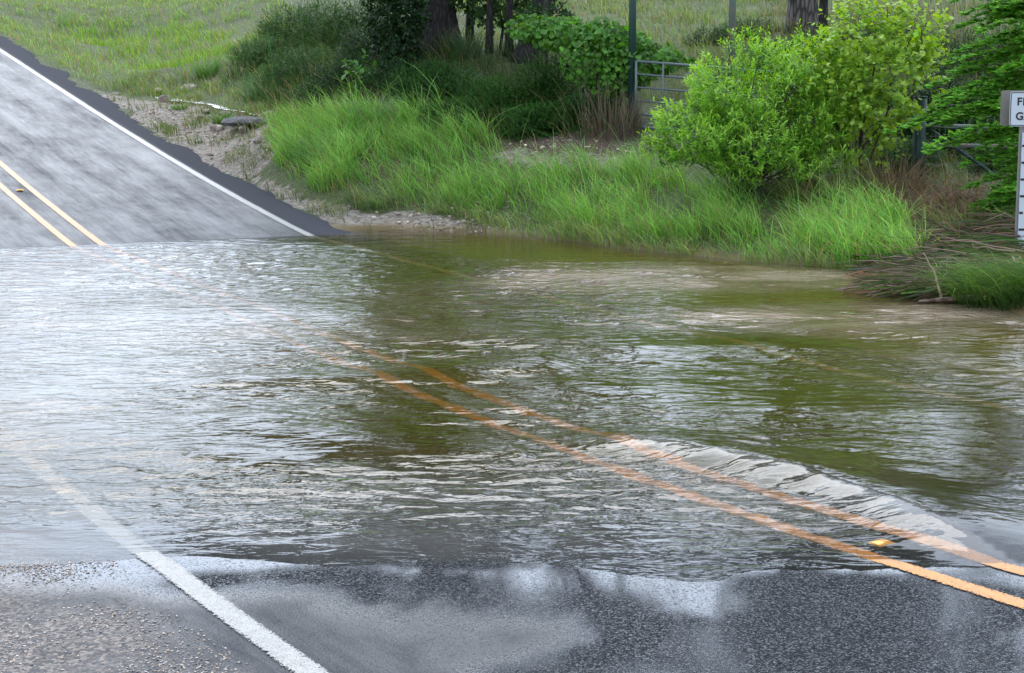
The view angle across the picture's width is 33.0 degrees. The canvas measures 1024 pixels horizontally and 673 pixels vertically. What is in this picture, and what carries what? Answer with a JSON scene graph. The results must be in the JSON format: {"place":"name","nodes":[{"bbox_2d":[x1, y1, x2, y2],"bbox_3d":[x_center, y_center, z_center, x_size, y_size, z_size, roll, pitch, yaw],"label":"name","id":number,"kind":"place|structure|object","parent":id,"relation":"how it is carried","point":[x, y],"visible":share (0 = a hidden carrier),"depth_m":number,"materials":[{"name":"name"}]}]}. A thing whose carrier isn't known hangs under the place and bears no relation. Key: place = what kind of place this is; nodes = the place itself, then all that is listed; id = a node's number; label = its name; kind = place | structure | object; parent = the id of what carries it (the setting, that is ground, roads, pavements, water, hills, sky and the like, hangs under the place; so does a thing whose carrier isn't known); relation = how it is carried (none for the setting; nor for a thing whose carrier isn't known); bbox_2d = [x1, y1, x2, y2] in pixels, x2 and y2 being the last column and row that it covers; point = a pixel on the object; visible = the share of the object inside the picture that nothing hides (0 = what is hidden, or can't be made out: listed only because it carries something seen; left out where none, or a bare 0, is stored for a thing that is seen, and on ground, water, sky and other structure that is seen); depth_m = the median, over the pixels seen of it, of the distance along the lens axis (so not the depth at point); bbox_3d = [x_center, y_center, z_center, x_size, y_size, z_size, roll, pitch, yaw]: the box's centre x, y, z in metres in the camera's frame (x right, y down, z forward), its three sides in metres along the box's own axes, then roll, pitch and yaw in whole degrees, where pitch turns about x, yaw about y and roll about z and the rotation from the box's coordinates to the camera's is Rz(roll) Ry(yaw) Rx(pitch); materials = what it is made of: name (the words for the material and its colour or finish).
{"place":"outdoors","nodes":[
{"label":"outdoors","id":0,"kind":"place"},
{"bbox_2d":[156,97,262,116],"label":"stream","id":1,"kind":"structure","parent":0,"point":[219,107],"depth_m":34.39,"materials":[{"name":"liquid"}]},
{"bbox_2d":[122,98,645,232],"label":"gravel","id":2,"kind":"structure","parent":0,"point":[376,212],"depth_m":26.57,"materials":[{"name":"beige gravel"}]},
{"bbox_2d":[0,229,1023,581],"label":"water","id":3,"kind":"structure","parent":0,"point":[380,397],"depth_m":11.44,"materials":[{"name":"brown liquid"}]},
{"bbox_2d":[830,284,865,291],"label":"branch","id":4,"kind":"object","parent":3,"relation":"on","point":[845,288],"visible":0.29,"depth_m":17.71,"materials":[{"name":"wood"}]},
{"bbox_2d":[923,253,942,296],"bbox_3d":[4.162,-0.597,17.005,0.216,0.456,0.123,6,10,33],"label":"stick","id":5,"kind":"object","parent":3,"relation":"in","point":[936,278],"visible":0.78,"depth_m":17.03,"materials":[{"name":"brown wood"}]},
{"bbox_2d":[919,293,984,302],"bbox_3d":[4.285,-0.378,16.831,0.634,0.100,0.099,1,9,8],"label":"log","id":6,"kind":"object","parent":3,"relation":"on","point":[944,299],"visible":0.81,"depth_m":16.83,"materials":[{"name":"wood"}]},
{"bbox_2d":[0,36,1023,672],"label":"road","id":7,"kind":"structure","parent":0,"point":[96,174],"depth_m":7.25,"materials":[{"name":"grey asphalt"}]},
{"bbox_2d":[0,558,247,672],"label":"shoulder grit","id":8,"kind":"object","parent":7,"relation":"on","point":[100,622],"visible":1,"depth_m":6.85,"materials":[{"name":"gravel"}]},
{"bbox_2d":[0,49,314,235],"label":"road marking","id":9,"kind":"structure","parent":7,"relation":"on","point":[239,198],"depth_m":29.98,"materials":[{"name":"white paint"}]},
{"bbox_2d":[134,551,329,672],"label":"road marking","id":10,"kind":"structure","parent":7,"relation":"on","point":[283,652],"depth_m":7.04,"materials":[{"name":"white paint"}]},
{"bbox_2d":[0,182,1023,608],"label":"road marking","id":11,"kind":"structure","parent":7,"relation":"on","point":[978,590],"depth_m":7.65,"materials":[{"name":"yellow paint"}]},
{"bbox_2d":[0,161,1023,574],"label":"road marking","id":12,"kind":"structure","parent":7,"relation":"on","point":[98,241],"depth_m":24.30,"materials":[{"name":"yellow paint"}]},
{"bbox_2d":[870,540,884,544],"bbox_3d":[1.750,0.983,8.202,0.100,0.018,0.100,-5,10,-30],"label":"road reflector","id":13,"kind":"object","parent":7,"relation":"on","point":[878,542],"visible":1,"depth_m":8.19,"materials":[{"name":"yellow plastic"}]},
{"bbox_2d":[0,0,1023,315],"bbox_3d":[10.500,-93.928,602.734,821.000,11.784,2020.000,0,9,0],"label":"ground","id":14,"kind":"structure","parent":0,"point":[264,170],"depth_m":29.00,"materials":[{"name":"green plant"}]},
{"bbox_2d":[158,95,172,101],"bbox_3d":[-7.225,-4.937,35.997,0.247,0.205,0.370,6,10,35],"label":"rock","id":15,"kind":"object","parent":14,"relation":"on","point":[161,97],"visible":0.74,"depth_m":35.89,"materials":[{"name":"stone"}]},
{"bbox_2d":[169,101,189,109],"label":"grass tuft","id":16,"kind":"object","parent":14,"relation":"on","point":[175,107],"visible":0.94,"depth_m":34.76,"materials":[{"name":"green plant"}]},
{"bbox_2d":[180,84,196,91],"bbox_3d":[-7.029,-5.391,37.515,0.379,0.198,0.370,-1,9,-9],"label":"rock","id":17,"kind":"object","parent":14,"relation":"on","point":[186,85],"visible":0.49,"depth_m":37.39,"materials":[{"name":"stone"}]},
{"bbox_2d":[195,114,205,119],"bbox_3d":[-6.086,-4.283,33.840,0.250,0.135,0.178,-6,10,-34],"label":"rock","id":18,"kind":"object","parent":14,"relation":"on","point":[199,115],"visible":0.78,"depth_m":33.76,"materials":[{"name":"stone"}]},
{"bbox_2d":[179,52,226,79],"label":"grass tuft","id":19,"kind":"object","parent":14,"relation":"on","point":[210,68],"visible":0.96,"depth_m":38.22,"materials":[{"name":"green plant"}]},
{"bbox_2d":[209,124,223,130],"bbox_3d":[-5.586,-3.928,32.635,0.309,0.165,0.175,7,11,37],"label":"rock","id":20,"kind":"object","parent":14,"relation":"on","point":[213,127],"visible":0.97,"depth_m":32.57,"materials":[{"name":"stone"}]},
{"bbox_2d":[202,110,235,124],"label":"grass tuft","id":21,"kind":"object","parent":14,"relation":"on","point":[219,118],"visible":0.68,"depth_m":32.89,"materials":[{"name":"green plant"}]},
{"bbox_2d":[239,126,249,133],"bbox_3d":[-4.960,-3.796,31.875,0.178,0.198,0.314,3,9,22],"label":"rock","id":22,"kind":"object","parent":14,"relation":"on","point":[241,130],"visible":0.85,"depth_m":31.79,"materials":[{"name":"stone"}]},
{"bbox_2d":[221,116,268,126],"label":"rock","id":23,"kind":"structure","parent":14,"relation":"on","point":[239,119],"depth_m":31.96,"materials":[{"name":"grey stone"}]},
{"bbox_2d":[252,136,265,143],"bbox_3d":[-4.352,-3.394,29.800,0.235,0.134,0.205,-6,11,-36],"label":"rock","id":24,"kind":"object","parent":14,"relation":"on","point":[255,139],"visible":0.88,"depth_m":29.73,"materials":[{"name":"stone"}]},
{"bbox_2d":[228,72,297,103],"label":"grass tuft","id":25,"kind":"object","parent":14,"relation":"on","point":[254,94],"visible":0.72,"depth_m":34.04,"materials":[{"name":"green plant"}]},
{"bbox_2d":[225,31,304,69],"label":"juniper shrub","id":26,"kind":"object","parent":14,"relation":"on","point":[262,48],"visible":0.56,"depth_m":37.32,"materials":[{"name":"green plant"}]},
{"bbox_2d":[243,64,320,92],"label":"juniper shrub","id":27,"kind":"object","parent":14,"relation":"on","point":[261,81],"visible":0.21,"depth_m":34.40,"materials":[{"name":"green plant"}]},
{"bbox_2d":[253,0,353,43],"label":"juniper shrub","id":28,"kind":"object","parent":14,"relation":"on","point":[270,27],"visible":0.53,"depth_m":38.17,"materials":[{"name":"green plant"}]},
{"bbox_2d":[258,40,351,90],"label":"juniper shrub","id":29,"kind":"object","parent":14,"relation":"on","point":[299,59],"visible":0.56,"depth_m":33.88,"materials":[{"name":"green plant"}]},
{"bbox_2d":[279,118,347,173],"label":"grass tuft","id":30,"kind":"object","parent":14,"relation":"on","point":[306,153],"visible":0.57,"depth_m":27.69,"materials":[{"name":"green plant"}]},
{"bbox_2d":[287,75,348,105],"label":"juniper shrub","id":31,"kind":"object","parent":14,"relation":"on","point":[303,89],"visible":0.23,"depth_m":31.84,"materials":[{"name":"green plant"}]},
{"bbox_2d":[288,0,403,54],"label":"juniper shrub","id":32,"kind":"object","parent":14,"relation":"on","point":[351,21],"visible":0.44,"depth_m":36.23,"materials":[{"name":"green plant"}]},
{"bbox_2d":[304,51,388,100],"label":"juniper shrub","id":33,"kind":"object","parent":14,"relation":"on","point":[339,73],"visible":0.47,"depth_m":31.25,"materials":[{"name":"green plant"}]},
{"bbox_2d":[341,49,381,105],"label":"weed","id":34,"kind":"object","parent":14,"relation":"on","point":[357,73],"visible":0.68,"depth_m":30.24,"materials":[{"name":"green plant"}]},
{"bbox_2d":[327,182,397,210],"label":"grass tuft","id":35,"kind":"object","parent":14,"relation":"on","point":[365,203],"visible":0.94,"depth_m":26.01,"materials":[{"name":"green plant"}]},
{"bbox_2d":[333,19,409,67],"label":"juniper shrub","id":36,"kind":"object","parent":14,"relation":"on","point":[358,49],"visible":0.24,"depth_m":32.89,"materials":[{"name":"green plant"}]},
{"bbox_2d":[337,87,408,127],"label":"grass tuft","id":37,"kind":"object","parent":14,"relation":"on","point":[379,104],"visible":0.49,"depth_m":28.76,"materials":[{"name":"green plant"}]},
{"bbox_2d":[359,0,432,82],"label":"sapling","id":38,"kind":"object","parent":14,"relation":"on","point":[410,27],"visible":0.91,"depth_m":31.09,"materials":[{"name":"green plant"}]},
{"bbox_2d":[357,53,464,101],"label":"juniper shrub","id":39,"kind":"object","parent":14,"relation":"on","point":[380,82],"visible":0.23,"depth_m":30.12,"materials":[{"name":"green plant"}]},
{"bbox_2d":[382,58,480,110],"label":"juniper shrub","id":40,"kind":"object","parent":14,"relation":"on","point":[426,82],"visible":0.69,"depth_m":29.30,"materials":[{"name":"green plant"}]},
{"bbox_2d":[404,0,460,58],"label":"oak tree","id":41,"kind":"object","parent":14,"relation":"on","point":[444,15],"visible":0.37,"depth_m":32.46,"materials":[{"name":"brown plant"}]},
{"bbox_2d":[413,73,490,104],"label":"grass tuft","id":42,"kind":"object","parent":14,"relation":"on","point":[452,88],"visible":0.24,"depth_m":29.23,"materials":[{"name":"green plant"}]},
{"bbox_2d":[414,96,494,134],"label":"juniper shrub","id":43,"kind":"object","parent":14,"relation":"on","point":[458,106],"visible":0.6,"depth_m":27.81,"materials":[{"name":"green plant"}]},
{"bbox_2d":[439,26,492,59],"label":"bush","id":44,"kind":"object","parent":14,"relation":"on","point":[473,43],"visible":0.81,"depth_m":31.90,"materials":[{"name":"green plant"}]},
{"bbox_2d":[465,0,473,46],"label":"young tree","id":45,"kind":"object","parent":14,"relation":"on","point":[468,23],"visible":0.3,"depth_m":33.62,"materials":[{"name":"brown plant"}]},
{"bbox_2d":[429,70,514,107],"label":"juniper shrub","id":46,"kind":"object","parent":14,"relation":"on","point":[463,81],"visible":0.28,"depth_m":29.12,"materials":[{"name":"green plant"}]},
{"bbox_2d":[484,0,493,52],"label":"young tree","id":47,"kind":"object","parent":14,"relation":"on","point":[489,15],"visible":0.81,"depth_m":32.32,"materials":[{"name":"brown plant"}]},
{"bbox_2d":[450,0,531,48],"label":"sapling","id":48,"kind":"object","parent":14,"relation":"on","point":[478,12],"visible":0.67,"depth_m":32.74,"materials":[{"name":"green plant"}]},
{"bbox_2d":[457,72,536,124],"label":"juniper shrub","id":49,"kind":"object","parent":14,"relation":"on","point":[492,93],"visible":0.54,"depth_m":28.19,"materials":[{"name":"green plant"}]},
{"bbox_2d":[503,0,513,56],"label":"young tree","id":50,"kind":"object","parent":14,"relation":"on","point":[509,8],"visible":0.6,"depth_m":32.08,"materials":[{"name":"brown plant"}]},
{"bbox_2d":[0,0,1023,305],"bbox_3d":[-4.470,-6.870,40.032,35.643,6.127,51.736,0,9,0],"label":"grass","id":51,"kind":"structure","parent":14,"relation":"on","point":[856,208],"depth_m":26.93,"materials":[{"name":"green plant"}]},
{"bbox_2d":[508,0,554,64],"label":"oak tree","id":52,"kind":"object","parent":14,"relation":"on","point":[523,48],"visible":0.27,"depth_m":31.64,"materials":[{"name":"brown plant"}]},
{"bbox_2d":[497,99,570,141],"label":"juniper shrub","id":53,"kind":"object","parent":14,"relation":"on","point":[535,117],"visible":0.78,"depth_m":27.22,"materials":[{"name":"green plant"}]},
{"bbox_2d":[511,0,575,84],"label":"sapling","id":54,"kind":"object","parent":14,"relation":"on","point":[539,12],"visible":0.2,"depth_m":29.84,"materials":[{"name":"green plant"}]},
{"bbox_2d":[510,49,582,119],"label":"juniper shrub","id":55,"kind":"object","parent":14,"relation":"on","point":[547,79],"visible":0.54,"depth_m":28.35,"materials":[{"name":"green plant"}]},
{"bbox_2d":[542,90,622,131],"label":"juniper shrub","id":56,"kind":"object","parent":14,"relation":"on","point":[573,102],"visible":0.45,"depth_m":27.37,"materials":[{"name":"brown plant"}]},
{"bbox_2d":[504,13,695,120],"bbox_3d":[1.366,-4.235,27.639,3.102,1.902,1.207,2,9,12],"label":"vine","id":57,"kind":"object","parent":14,"relation":"on","point":[611,66],"visible":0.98,"depth_m":27.37,"materials":[{"name":"green plant"}]},
{"bbox_2d":[562,76,665,143],"bbox_3d":[1.599,-3.544,26.755,1.797,1.140,1.665,6,11,35],"label":"grass tuft","id":58,"kind":"object","parent":14,"relation":"on","point":[616,125],"visible":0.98,"depth_m":26.64,"materials":[{"name":"plant"}]},
{"bbox_2d":[628,0,635,122],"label":"gate post","id":59,"kind":"object","parent":14,"relation":"on","point":[632,36],"visible":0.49,"depth_m":27.10,"materials":[{"name":"grey metal"}]},
{"bbox_2d":[634,60,809,132],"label":"farm gate","id":60,"kind":"structure","parent":59,"relation":"attached to","point":[655,75],"depth_m":27.07,"materials":[{"name":"grey metal"}]},
{"bbox_2d":[680,24,740,46],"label":"juniper shrub","id":61,"kind":"object","parent":14,"relation":"on","point":[697,37],"visible":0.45,"depth_m":34.87,"materials":[{"name":"green plant"}]},
{"bbox_2d":[727,0,735,104],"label":"gate post","id":62,"kind":"object","parent":14,"relation":"on","point":[732,14],"depth_m":27.94,"materials":[{"name":"grey metal"}]},
{"bbox_2d":[707,15,783,44],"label":"juniper shrub","id":63,"kind":"object","parent":14,"relation":"on","point":[740,26],"visible":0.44,"depth_m":34.38,"materials":[{"name":"green plant"}]},
{"bbox_2d":[634,18,861,195],"bbox_3d":[3.204,-3.008,22.780,2.685,2.380,2.468,7,11,39],"label":"bush","id":64,"kind":"object","parent":14,"relation":"on","point":[735,129],"visible":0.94,"depth_m":22.50,"materials":[{"name":"green plant"}]},
{"bbox_2d":[735,32,831,80],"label":"juniper shrub","id":65,"kind":"object","parent":14,"relation":"on","point":[748,67],"visible":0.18,"depth_m":30.56,"materials":[{"name":"green plant"}]},
{"bbox_2d":[783,0,818,33],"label":"oak tree","id":66,"kind":"object","parent":14,"relation":"on","point":[807,11],"visible":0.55,"depth_m":33.39,"materials":[{"name":"grey plant"}]},
{"bbox_2d":[757,161,873,206],"bbox_3d":[3.938,-1.981,22.441,2.201,0.580,2.124,0,9,0],"label":"grass tuft","id":67,"kind":"object","parent":14,"relation":"on","point":[804,185],"visible":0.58,"depth_m":22.32,"materials":[{"name":"green plant"}]},
{"bbox_2d":[816,0,828,39],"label":"young tree","id":68,"kind":"object","parent":14,"relation":"on","point":[823,4],"visible":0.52,"depth_m":32.59,"materials":[{"name":"brown plant"}]},
{"bbox_2d":[771,61,909,151],"bbox_3d":[4.887,-3.382,25.798,2.297,1.551,1.671,0,9,0],"label":"juniper shrub","id":69,"kind":"object","parent":14,"relation":"on","point":[810,121],"visible":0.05,"depth_m":25.64,"materials":[{"name":"green plant"}]},
{"bbox_2d":[789,0,954,183],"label":"sapling","id":70,"kind":"object","parent":14,"relation":"on","point":[859,71],"visible":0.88,"depth_m":22.48,"materials":[{"name":"green plant"}]},
{"bbox_2d":[818,7,937,70],"bbox_3d":[6.485,-5.213,30.564,2.278,1.189,1.604,0,9,0],"label":"juniper shrub","id":71,"kind":"object","parent":14,"relation":"on","point":[869,33],"visible":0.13,"depth_m":30.45,"materials":[{"name":"green plant"}]},
{"bbox_2d":[843,149,945,200],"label":"grass tuft","id":72,"kind":"object","parent":14,"relation":"on","point":[880,177],"visible":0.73,"depth_m":22.33,"materials":[{"name":"plant"}]},
{"bbox_2d":[855,135,947,176],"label":"juniper shrub","id":73,"kind":"object","parent":14,"relation":"on","point":[892,154],"visible":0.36,"depth_m":23.73,"materials":[{"name":"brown plant"}]},
{"bbox_2d":[838,96,1016,184],"bbox_3d":[6.142,-2.461,23.204,3.840,1.600,0.900,3,9,21],"label":"rail fence","id":74,"kind":"object","parent":14,"relation":"on","point":[918,140],"visible":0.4,"depth_m":23.00,"materials":[{"name":"metal"}]},
{"bbox_2d":[833,209,1023,303],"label":"flood debris","id":75,"kind":"object","parent":14,"relation":"on","point":[988,233],"visible":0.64,"depth_m":18.85,"materials":[{"name":"brown plant"}]},
{"bbox_2d":[850,240,1023,310],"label":"grass tuft","id":76,"kind":"object","parent":14,"relation":"on","point":[1005,283],"visible":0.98,"depth_m":16.58,"materials":[{"name":"green plant"}]},
{"bbox_2d":[890,65,983,151],"bbox_3d":[6.255,-3.263,25.289,1.485,1.503,1.117,0,9,0],"label":"juniper shrub","id":77,"kind":"object","parent":14,"relation":"on","point":[908,132],"visible":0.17,"depth_m":25.14,"materials":[{"name":"green plant"}]},
{"bbox_2d":[882,0,1023,218],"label":"feathery tree","id":78,"kind":"object","parent":14,"relation":"on","point":[1013,11],"visible":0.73,"depth_m":21.00,"materials":[{"name":"green plant"}]},
{"bbox_2d":[913,259,993,296],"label":"grass tuft","id":79,"kind":"object","parent":14,"relation":"on","point":[949,270],"visible":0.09,"depth_m":17.57,"materials":[{"name":"green plant"}]},
{"bbox_2d":[927,72,1002,157],"bbox_3d":[6.765,-3.096,24.815,1.618,1.396,1.224,0,9,0],"label":"juniper shrub","id":80,"kind":"object","parent":14,"relation":"on","point":[974,119],"visible":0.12,"depth_m":24.70,"materials":[{"name":"green plant"}]},
{"bbox_2d":[927,19,1023,77],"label":"juniper shrub","id":81,"kind":"object","parent":14,"relation":"on","point":[977,57],"visible":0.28,"depth_m":29.47,"materials":[{"name":"green plant"}]},
{"bbox_2d":[961,130,1016,174],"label":"juniper shrub","id":82,"kind":"object","parent":14,"relation":"on","point":[991,167],"visible":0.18,"depth_m":23.42,"materials":[{"name":"green plant"}]},
{"bbox_2d":[1000,90,1023,252],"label":"flood gauge","id":83,"kind":"object","parent":14,"relation":"on","point":[1012,108],"visible":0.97,"depth_m":19.35,"materials":[{"name":"white metal"}]},
{"bbox_2d":[857,165,1003,226],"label":"dead grass","id":84,"kind":"structure","parent":0,"point":[955,193],"depth_m":21.80,"materials":[{"name":"plant"}]}
]}

